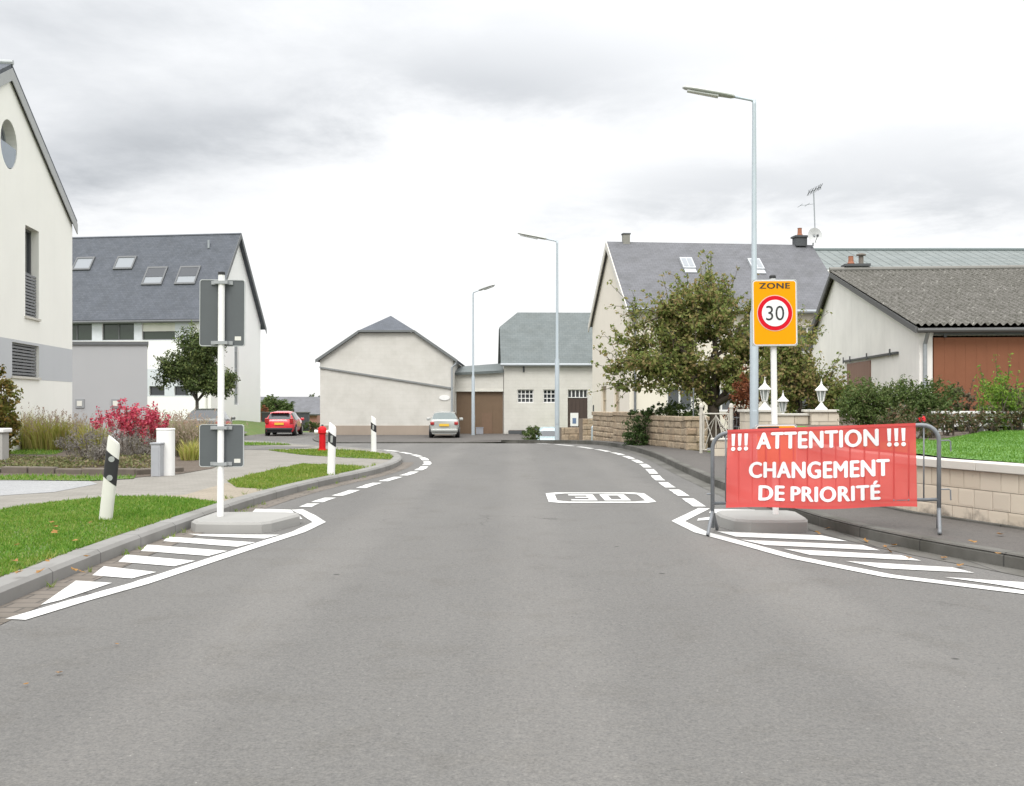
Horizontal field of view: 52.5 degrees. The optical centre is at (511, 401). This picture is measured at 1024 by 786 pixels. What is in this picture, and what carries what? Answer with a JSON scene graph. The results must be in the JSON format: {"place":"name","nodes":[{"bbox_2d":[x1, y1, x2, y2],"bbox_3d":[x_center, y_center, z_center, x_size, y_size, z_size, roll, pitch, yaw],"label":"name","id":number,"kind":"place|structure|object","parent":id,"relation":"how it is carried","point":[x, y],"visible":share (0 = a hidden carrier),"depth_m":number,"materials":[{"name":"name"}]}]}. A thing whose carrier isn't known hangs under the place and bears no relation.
{"place":"outdoors","nodes":[
{"label":"outdoors","id":0,"kind":"place"},
{"bbox_2d":[19,405,55,448],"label":"ornamental grass","id":1,"kind":"object","parent":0,"point":[23,443],"depth_m":27.22,"materials":[{"name":"plant"}]},
{"bbox_2d":[0,480,96,495],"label":"driveway","id":2,"kind":"structure","parent":0,"point":[11,487],"depth_m":15.66,"materials":[{"name":"concrete"}]},
{"bbox_2d":[0,472,135,480],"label":"grass verge","id":3,"kind":"object","parent":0,"point":[61,476],"depth_m":17.21,"materials":[{"name":"green plant"}]},
{"bbox_2d":[70,415,115,450],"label":"ornamental grass","id":4,"kind":"object","parent":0,"point":[82,433],"depth_m":26.63,"materials":[{"name":"yellow plant"}]},
{"bbox_2d":[0,440,213,476],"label":"garden bed","id":5,"kind":"object","parent":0,"point":[190,465],"visible":0.05,"depth_m":20.76,"materials":[{"name":"soil"}]},
{"bbox_2d":[0,428,11,461],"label":"letterbox pillar","id":6,"kind":"structure","parent":5,"relation":"on","point":[4,443],"depth_m":21.95,"materials":[{"name":"white paint"}]},
{"bbox_2d":[0,364,23,454],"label":"autumn shrub","id":7,"kind":"object","parent":5,"relation":"on","point":[8,418],"visible":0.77,"depth_m":23.96,"materials":[{"name":"green plant"}]},
{"bbox_2d":[39,409,93,450],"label":"ornamental grass","id":8,"kind":"object","parent":5,"relation":"on","point":[70,426],"depth_m":27.10,"materials":[{"name":"plant"}]},
{"bbox_2d":[0,449,150,468],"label":"groundcover","id":9,"kind":"object","parent":5,"relation":"on","point":[129,461],"visible":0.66,"depth_m":20.38,"materials":[{"name":"green plant"}]},
{"bbox_2d":[54,425,107,461],"bbox_3d":[-8.951,0.928,21.624,1.088,0.898,0.916,0,0,0],"label":"lavender","id":10,"kind":"object","parent":5,"relation":"on","point":[71,449],"visible":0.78,"depth_m":21.51,"materials":[{"name":"grey plant"}]},
{"bbox_2d":[0,466,183,474],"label":"bed edging","id":11,"kind":"object","parent":5,"relation":"on","point":[56,470],"visible":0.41,"depth_m":18.40,"materials":[{"name":"grey concrete"}]},
{"bbox_2d":[84,437,119,465],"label":"lavender","id":12,"kind":"object","parent":5,"relation":"on","point":[99,452],"visible":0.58,"depth_m":20.54,"materials":[{"name":"grey plant"}]},
{"bbox_2d":[90,397,170,454],"bbox_3d":[-8.707,0.621,23.620,1.815,1.436,0.973,0,0,0],"label":"crimson shrub","id":13,"kind":"object","parent":5,"relation":"on","point":[126,419],"visible":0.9,"depth_m":23.50,"materials":[{"name":"red plant"}]},
{"bbox_2d":[123,424,155,461],"bbox_3d":[-7.897,0.917,22.000,0.808,0.893,0.794,0,0,0],"label":"lavender","id":14,"kind":"object","parent":5,"relation":"on","point":[146,449],"visible":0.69,"depth_m":21.92,"materials":[{"name":"grey plant"}]},
{"bbox_2d":[0,493,216,575],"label":"grass verge","id":15,"kind":"object","parent":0,"point":[166,504],"depth_m":11.00,"materials":[{"name":"green plant"}]},
{"bbox_2d":[99,435,119,519],"bbox_3d":[-4.351,0.873,11.230,0.145,1.020,0.107,6,1,-14],"label":"marker post","id":16,"kind":"object","parent":15,"relation":"on","point":[111,466],"visible":0.95,"depth_m":11.19,"materials":[{"name":"white plastic"}]},
{"bbox_2d":[137,407,216,455],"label":"ornamental grass","id":17,"kind":"object","parent":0,"point":[188,420],"depth_m":24.40,"materials":[{"name":"green plant"}]},
{"bbox_2d":[175,437,198,460],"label":"ornamental grass","id":18,"kind":"object","parent":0,"point":[187,452],"depth_m":22.58,"materials":[{"name":"yellow plant"}]},
{"bbox_2d":[0,441,392,577],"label":"pavement","id":19,"kind":"structure","parent":0,"point":[255,461],"depth_m":16.91,"materials":[{"name":"concrete"}]},
{"bbox_2d":[150,442,164,476],"bbox_3d":[-6.109,1.018,17.900,0.190,0.625,0.250,0,0,0],"label":"cable cabinet","id":20,"kind":"object","parent":19,"relation":"on","point":[157,459],"visible":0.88,"depth_m":17.79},
{"bbox_2d":[156,428,174,475],"bbox_3d":[-6.036,0.897,18.100,0.312,0.865,0.250,0,0,0],"label":"utility cabinet","id":21,"kind":"object","parent":19,"relation":"on","point":[166,436],"visible":0.79,"depth_m":17.99,"materials":[{"name":"white paint"}]},
{"bbox_2d":[168,483,285,500],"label":"tan paving","id":22,"kind":"structure","parent":19,"relation":"on","point":[230,490],"depth_m":14.63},
{"bbox_2d":[168,413,231,447],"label":"ornamental grass","id":23,"kind":"object","parent":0,"point":[186,435],"depth_m":24.12,"materials":[{"name":"green plant"}]},
{"bbox_2d":[226,462,362,489],"bbox_3d":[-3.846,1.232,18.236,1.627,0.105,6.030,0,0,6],"label":"grass verge","id":24,"kind":"object","parent":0,"point":[307,471],"depth_m":17.84,"materials":[{"name":"green plant"}]},
{"bbox_2d":[327,422,335,474],"bbox_3d":[-3.154,0.871,18.161,0.171,1.025,0.121,0,0,47],"label":"marker post","id":25,"kind":"object","parent":24,"relation":"on","point":[331,448],"visible":0.91,"depth_m":18.12,"materials":[{"name":"white paint"}]},
{"bbox_2d":[269,447,393,458],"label":"grass verge","id":26,"kind":"object","parent":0,"point":[370,455],"depth_m":25.30,"materials":[{"name":"green plant"}]},
{"bbox_2d":[315,433,526,441],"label":"forecourt","id":27,"kind":"structure","parent":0,"point":[435,438],"depth_m":52.17,"materials":[{"name":"concrete"}]},
{"bbox_2d":[427,411,462,437],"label":"parked car","id":28,"kind":"object","parent":27,"relation":"on","point":[444,422],"visible":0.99,"depth_m":52.78,"materials":[{"name":"grey metal"}]},
{"bbox_2d":[455,363,503,433],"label":"gate shed","id":29,"kind":"structure","parent":27,"relation":"on","point":[489,398],"depth_m":60.16,"materials":[{"name":"brown wood"}]},
{"bbox_2d":[471,284,494,434],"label":"street lamp","id":30,"kind":"object","parent":27,"relation":"on","point":[473,390],"visible":0.94,"depth_m":57.45,"materials":[{"name":"metal"}]},
{"bbox_2d":[518,232,559,439],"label":"street lamp","id":31,"kind":"object","parent":27,"relation":"on","point":[557,416],"visible":0.92,"depth_m":40.45,"materials":[{"name":"metal"}]},
{"bbox_2d":[498,312,591,437],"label":"barn","id":32,"kind":"structure","parent":27,"relation":"on","point":[526,349],"depth_m":60.21,"materials":[{"name":"paint"}]},
{"bbox_2d":[517,389,532,402],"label":"window","id":33,"kind":"structure","parent":32,"relation":"in","point":[523,395],"depth_m":60.18,"materials":[{"name":"white glass"}]},
{"bbox_2d":[568,390,586,426],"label":"door","id":34,"kind":"structure","parent":32,"relation":"in","point":[577,399],"depth_m":60.27,"materials":[{"name":"brown wood"}]},
{"bbox_2d":[0,432,1023,785],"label":"road","id":35,"kind":"structure","parent":0,"point":[470,614],"depth_m":5.73,"materials":[{"name":"grey asphalt"}]},
{"bbox_2d":[6,509,324,619],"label":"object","id":36,"kind":"object","parent":35,"relation":"on","point":[315,520],"visible":1,"depth_m":8.42,"materials":[{"name":"paint"}]},
{"bbox_2d":[41,509,301,604],"bbox_3d":[-2.994,1.394,10.315,1.126,0.001,6.383,0,0,0],"label":"hatching","id":37,"kind":"object","parent":35,"relation":"on","point":[75,588],"visible":0.93,"depth_m":9.22,"materials":[{"name":"paint"}]},
{"bbox_2d":[0,462,413,624],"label":"gutter","id":38,"kind":"object","parent":35,"relation":"on","point":[30,601],"visible":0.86,"depth_m":8.79,"materials":[{"name":"grey concrete"}]},
{"bbox_2d":[7,462,375,586],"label":"weeds","id":39,"kind":"object","parent":38,"relation":"on","point":[47,556],"visible":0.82,"depth_m":10.42,"materials":[{"name":"green plant"}]},
{"bbox_2d":[191,512,299,532],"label":"traffic island","id":40,"kind":"structure","parent":35,"relation":"on","point":[246,522],"depth_m":11.22,"materials":[{"name":"concrete"}]},
{"bbox_2d":[199,271,245,516],"bbox_3d":[-3.262,-0.077,11.648,0.503,2.755,0.115,0,0,-3],"label":"road sign","id":41,"kind":"object","parent":40,"relation":"on","point":[221,327],"visible":0.99,"depth_m":11.67,"materials":[{"name":"grey metal"}]},
{"bbox_2d":[265,411,303,435],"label":"parked car","id":42,"kind":"object","parent":35,"relation":"on","point":[276,422],"visible":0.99,"depth_m":57.15,"materials":[{"name":"red metal"}]},
{"bbox_2d":[299,450,431,506],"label":"edge dashes","id":43,"kind":"object","parent":35,"relation":"on","point":[370,484],"visible":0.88,"depth_m":17.46,"materials":[{"name":"paint"}]},
{"bbox_2d":[546,492,655,502],"bbox_3d":[1.260,1.394,15.120,1.500,0.001,1.620,0,0,0],"label":"speed marking","id":44,"kind":"object","parent":35,"relation":"on","point":[551,497],"visible":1,"depth_m":15.09,"materials":[{"name":"paint"}]},
{"bbox_2d":[538,443,705,506],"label":"edge dashes","id":45,"kind":"object","parent":35,"relation":"on","point":[691,501],"visible":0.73,"depth_m":17.89,"materials":[{"name":"paint"}]},
{"bbox_2d":[715,510,807,532],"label":"traffic island","id":46,"kind":"structure","parent":35,"relation":"on","point":[765,521],"depth_m":11.20,"materials":[{"name":"concrete"}]},
{"bbox_2d":[751,275,797,513],"bbox_3d":[2.962,-0.070,11.714,0.513,2.720,0.127,-1,0,-2],"label":"zone sign","id":47,"kind":"object","parent":46,"relation":"on","point":[774,311],"visible":0.83,"depth_m":11.67,"materials":[{"name":"yellow metal"}]},
{"bbox_2d":[501,440,1023,569],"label":"kerb","id":48,"kind":"structure","parent":35,"relation":"on","point":[1001,558],"depth_m":10.42,"materials":[{"name":"grey concrete"}]},
{"bbox_2d":[583,444,1023,576],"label":"gutter","id":49,"kind":"object","parent":35,"relation":"on","point":[721,492],"visible":0.85,"depth_m":10.47,"materials":[{"name":"grey concrete"}]},
{"bbox_2d":[706,423,951,535],"bbox_3d":[3.195,0.804,10.625,2.400,1.184,0.592,0,0,21],"label":"crowd barrier","id":50,"kind":"object","parent":35,"relation":"on","point":[712,523],"visible":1,"depth_m":10.28,"materials":[{"name":"silver metal"}]},
{"bbox_2d":[726,423,916,508],"bbox_3d":[3.136,0.664,10.617,1.875,0.904,0.085,0,0,21],"label":"banner","id":51,"kind":"object","parent":50,"relation":"attached to","point":[841,467],"visible":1,"depth_m":10.58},
{"bbox_2d":[672,508,1023,593],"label":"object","id":52,"kind":"object","parent":35,"relation":"on","point":[681,520],"visible":0.98,"depth_m":9.11,"materials":[{"name":"paint"}]},
{"bbox_2d":[697,509,1023,588],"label":"hatching","id":53,"kind":"object","parent":35,"relation":"on","point":[862,555],"visible":0.9,"depth_m":9.59,"materials":[{"name":"paint"}]},
{"bbox_2d":[0,0,1023,396],"label":"sky","id":54,"kind":"structure","parent":0,"point":[372,161],"materials":[{"name":"white"}]},
{"bbox_2d":[147,420,1023,463],"bbox_3d":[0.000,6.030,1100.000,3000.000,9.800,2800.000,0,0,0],"label":"ground","id":55,"kind":"structure","parent":0,"point":[252,428],"depth_m":60.84,"materials":[{"name":"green plant"}]},
{"bbox_2d":[0,59,77,450],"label":"white house","id":56,"kind":"structure","parent":55,"relation":"on","point":[38,219],"depth_m":28.36,"materials":[{"name":"paint"}]},
{"bbox_2d":[1,126,15,167],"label":"round window","id":57,"kind":"structure","parent":56,"relation":"in","point":[8,152],"depth_m":26.41,"materials":[{"name":"grey glass"}]},
{"bbox_2d":[11,342,40,379],"bbox_3d":[-13.057,-1.065,27.626,0.340,0.930,2.320,0,0,-8],"label":"window","id":58,"kind":"structure","parent":56,"relation":"in","point":[21,353],"depth_m":27.71,"materials":[{"name":"grey metal"}]},
{"bbox_2d":[24,229,40,321],"bbox_3d":[-13.129,-3.460,28.141,0.340,2.480,1.280,0,0,-8],"label":"window","id":59,"kind":"structure","parent":56,"relation":"in","point":[28,277],"depth_m":28.46,"materials":[{"name":"grey glass"}]},
{"bbox_2d":[72,341,148,439],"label":"garage block","id":60,"kind":"structure","parent":55,"relation":"on","point":[106,375],"depth_m":45.00,"materials":[{"name":"grey paint"}]},
{"bbox_2d":[72,233,266,421],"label":"slate house","id":61,"kind":"structure","parent":55,"relation":"on","point":[137,288],"depth_m":62.32,"materials":[{"name":"white stone"}]},
{"bbox_2d":[72,324,91,340],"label":"window","id":62,"kind":"structure","parent":61,"relation":"in","point":[79,331],"depth_m":61.34,"materials":[{"name":"grey glass"}]},
{"bbox_2d":[103,323,133,339],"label":"window","id":63,"kind":"structure","parent":61,"relation":"in","point":[111,331],"depth_m":60.98,"materials":[{"name":"grey glass"}]},
{"bbox_2d":[143,323,174,339],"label":"window","id":64,"kind":"structure","parent":61,"relation":"in","point":[151,331],"depth_m":60.58,"materials":[{"name":"grey glass"}]},
{"bbox_2d":[150,320,240,408],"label":"round tree","id":65,"kind":"object","parent":55,"relation":"on","point":[193,369],"visible":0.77,"depth_m":49.51,"materials":[{"name":"green plant"}]},
{"bbox_2d":[0,440,401,605],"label":"kerb","id":66,"kind":"structure","parent":55,"relation":"on","point":[22,583],"depth_m":9.97,"materials":[{"name":"concrete"}]},
{"bbox_2d":[260,394,295,416],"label":"deciduous tree","id":67,"kind":"object","parent":55,"relation":"on","point":[272,403],"visible":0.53,"depth_m":83.61,"materials":[{"name":"green plant"}]},
{"bbox_2d":[260,397,319,429],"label":"brick house","id":68,"kind":"structure","parent":55,"relation":"on","point":[311,405],"depth_m":93.75,"materials":[{"name":"grey stone"}]},
{"bbox_2d":[315,316,464,434],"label":"barn","id":69,"kind":"structure","parent":55,"relation":"on","point":[391,375],"depth_m":58.00,"materials":[{"name":"paint"}]},
{"bbox_2d":[560,427,578,439],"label":"sandstone wall","id":70,"kind":"structure","parent":55,"relation":"on","point":[569,433],"depth_m":42.09,"materials":[{"name":"beige stone"}]},
{"bbox_2d":[579,418,592,439],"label":"sandstone wall","id":71,"kind":"structure","parent":55,"relation":"on","point":[585,425],"depth_m":40.89,"materials":[{"name":"beige stone"}]},
{"bbox_2d":[655,397,709,416],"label":"garden shrub","id":72,"kind":"object","parent":55,"relation":"on","point":[671,410],"visible":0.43,"depth_m":30.35,"materials":[{"name":"green plant"}]},
{"bbox_2d":[588,228,828,437],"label":"cream house","id":73,"kind":"structure","parent":55,"relation":"on","point":[627,265],"depth_m":44.92,"materials":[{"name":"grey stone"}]},
{"bbox_2d":[667,387,692,412],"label":"window","id":74,"kind":"structure","parent":73,"relation":"in","point":[676,396],"depth_m":42.34,"materials":[{"name":"glass"}]},
{"bbox_2d":[586,249,832,447],"bbox_3d":[5.846,-1.579,30.865,7.272,5.957,4.118,0,0,-8],"label":"broadleaf tree","id":75,"kind":"object","parent":55,"relation":"on","point":[675,357],"visible":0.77,"depth_m":30.10,"materials":[{"name":"green plant"}]},
{"bbox_2d":[699,403,733,452],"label":"garden gate","id":76,"kind":"structure","parent":55,"relation":"on","point":[701,427],"depth_m":25.76,"materials":[{"name":"white metal"}]},
{"bbox_2d":[722,366,759,428],"bbox_3d":[6.146,0.144,27.614,0.957,2.226,0.886,0,0,42],"label":"rust conifer","id":77,"kind":"object","parent":55,"relation":"on","point":[744,383],"visible":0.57,"depth_m":27.52,"materials":[{"name":"brown plant"}]},
{"bbox_2d":[737,410,777,428],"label":"gate pillar","id":78,"kind":"structure","parent":55,"relation":"on","point":[764,417],"depth_m":23.20,"materials":[{"name":"stone"}]},
{"bbox_2d":[759,377,770,409],"bbox_3d":[5.720,-0.188,23.500,0.286,0.740,0.286,0,0,-22],"label":"garden lantern","id":79,"kind":"object","parent":78,"relation":"on","point":[764,388],"visible":0.97,"depth_m":23.44,"materials":[{"name":"white paint"}]},
{"bbox_2d":[777,413,809,424],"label":"block wall","id":80,"kind":"structure","parent":55,"relation":"on","point":[794,418],"depth_m":23.35,"materials":[{"name":"stone"}]},
{"bbox_2d":[801,410,839,424],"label":"gate pillar","id":81,"kind":"structure","parent":55,"relation":"on","point":[823,417],"depth_m":23.20,"materials":[{"name":"stone"}]},
{"bbox_2d":[814,248,1023,272],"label":"long barn","id":82,"kind":"structure","parent":55,"relation":"on","point":[874,257],"depth_m":54.31,"materials":[{"name":"green metal"}]},
{"bbox_2d":[883,455,1023,529],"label":"retaining wall","id":83,"kind":"structure","parent":55,"relation":"on","point":[988,492],"depth_m":11.10,"materials":[{"name":"stone"}]},
{"bbox_2d":[588,440,1023,556],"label":"footway","id":84,"kind":"structure","parent":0,"point":[1012,539],"depth_m":11.04,"materials":[{"name":"concrete"}]},
{"bbox_2d":[592,412,654,443],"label":"sandstone wall","id":85,"kind":"structure","parent":84,"relation":"on","point":[608,426],"depth_m":34.51,"materials":[{"name":"beige stone"}]},
{"bbox_2d":[646,415,709,451],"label":"sandstone wall","id":86,"kind":"structure","parent":84,"relation":"on","point":[680,432],"depth_m":28.64,"materials":[{"name":"beige stone"}]},
{"bbox_2d":[622,402,686,445],"bbox_3d":[4.152,0.698,30.726,1.942,1.403,0.915,0,0,-20],"label":"ivy clump","id":87,"kind":"object","parent":86,"relation":"attached to","point":[640,432],"visible":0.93,"depth_m":30.55,"materials":[{"name":"green plant"}]},
{"bbox_2d":[682,85,758,428],"bbox_3d":[4.547,-2.772,22.676,1.639,8.313,0.280,0,0,6],"label":"street lamp","id":88,"kind":"object","parent":84,"relation":"on","point":[754,387],"visible":0.81,"depth_m":22.56,"materials":[{"name":"metal"}]},
{"bbox_2d":[797,426,1023,462],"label":"lawn","id":89,"kind":"structure","parent":0,"point":[993,436],"depth_m":13.80,"materials":[{"name":"green plant"}]},
{"bbox_2d":[874,403,917,437],"bbox_3d":[5.523,0.331,14.972,0.564,0.618,0.490,0,0,-21],"label":"rose bush","id":90,"kind":"object","parent":89,"relation":"on","point":[891,418],"visible":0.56,"depth_m":14.96,"materials":[{"name":"green plant"}]},
{"bbox_2d":[895,400,936,438],"bbox_3d":[6.046,0.299,15.609,0.590,0.662,0.439,0,0,0],"label":"rose bush","id":91,"kind":"object","parent":89,"relation":"on","point":[902,412],"visible":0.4,"depth_m":15.55,"materials":[{"name":"green plant"}]},
{"bbox_2d":[973,401,1011,431],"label":"rose bush","id":92,"kind":"object","parent":89,"relation":"on","point":[998,422],"visible":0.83,"depth_m":17.85,"materials":[{"name":"green plant"}]},
{"bbox_2d":[1001,393,1023,429],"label":"rose bush","id":93,"kind":"object","parent":89,"relation":"on","point":[1016,423],"visible":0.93,"depth_m":18.15,"materials":[{"name":"green plant"}]},
{"bbox_2d":[797,417,1023,439],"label":"yard","id":94,"kind":"structure","parent":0,"point":[957,433],"depth_m":18.53,"materials":[{"name":"soil"}]},
{"bbox_2d":[746,331,875,421],"bbox_3d":[7.413,-0.348,25.547,3.435,3.095,1.964,0,0,0],"label":"broadleaf tree","id":95,"kind":"object","parent":94,"relation":"on","point":[798,378],"visible":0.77,"depth_m":25.32,"materials":[{"name":"green plant"}]},
{"bbox_2d":[833,374,967,429],"bbox_3d":[7.093,0.071,19.028,2.364,1.161,1.171,0,0,0],"label":"hedge","id":96,"kind":"object","parent":94,"relation":"on","point":[878,402],"visible":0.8,"depth_m":18.84,"materials":[{"name":"green plant"}]},
{"bbox_2d":[806,253,1023,421],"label":"corrugated shed","id":97,"kind":"structure","parent":94,"relation":"on","point":[951,324],"depth_m":29.49,"materials":[{"name":"paint"}]},
{"bbox_2d":[847,360,870,416],"bbox_3d":[10.746,-0.260,32.126,0.094,1.920,2.900,0,0,5],"label":"side door","id":98,"kind":"structure","parent":97,"relation":"in","point":[858,369],"depth_m":31.92,"materials":[{"name":"brown wood"}]},
{"bbox_2d":[933,337,1023,417],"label":"sliding door","id":99,"kind":"structure","parent":97,"relation":"in","point":[955,359],"depth_m":25.85,"materials":[{"name":"brown wood"}]},
{"bbox_2d":[918,406,952,437],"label":"rose bush","id":100,"kind":"object","parent":94,"relation":"on","point":[938,415],"visible":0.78,"depth_m":16.17,"materials":[{"name":"green plant"}]},
{"bbox_2d":[932,407,966,435],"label":"rose bush","id":101,"kind":"object","parent":94,"relation":"on","point":[953,422],"visible":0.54,"depth_m":16.84,"materials":[{"name":"green plant"}]},
{"bbox_2d":[947,379,982,429],"bbox_3d":[8.216,0.094,18.968,0.701,1.031,0.746,0,0,0],"label":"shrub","id":102,"kind":"object","parent":94,"relation":"on","point":[968,396],"visible":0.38,"depth_m":18.90,"materials":[{"name":"brown plant"}]},
{"bbox_2d":[956,407,991,433],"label":"rose bush","id":103,"kind":"object","parent":94,"relation":"on","point":[971,422],"visible":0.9,"depth_m":17.38,"materials":[{"name":"green plant"}]},
{"bbox_2d":[931,411,1023,431],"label":"hedge","id":104,"kind":"object","parent":94,"relation":"on","point":[969,412],"visible":0.1,"depth_m":18.26,"materials":[{"name":"brown plant"}]},
{"bbox_2d":[973,353,1023,430],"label":"lime shrub","id":105,"kind":"object","parent":94,"relation":"on","point":[1003,396],"visible":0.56,"depth_m":18.46,"materials":[{"name":"green plant"}]},
{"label":"lawn soil","id":106,"kind":"structure","parent":0,"visible":0},
{"bbox_2d":[9,448,63,454],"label":"lawn","id":107,"kind":"structure","parent":106,"relation":"on","point":[31,451],"depth_m":25.64,"materials":[{"name":"green plant"}]},
{"bbox_2d":[22,407,83,450],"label":"ornamental grass","id":108,"kind":"object","parent":106,"relation":"on","point":[42,439],"depth_m":26.91,"materials":[{"name":"green plant"}]},
{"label":"parking bay","id":109,"kind":"structure","parent":0,"visible":0},
{"bbox_2d":[185,408,234,428],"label":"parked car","id":110,"kind":"object","parent":109,"relation":"on","point":[210,413],"visible":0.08,"depth_m":45.62,"materials":[{"name":"grey metal"}]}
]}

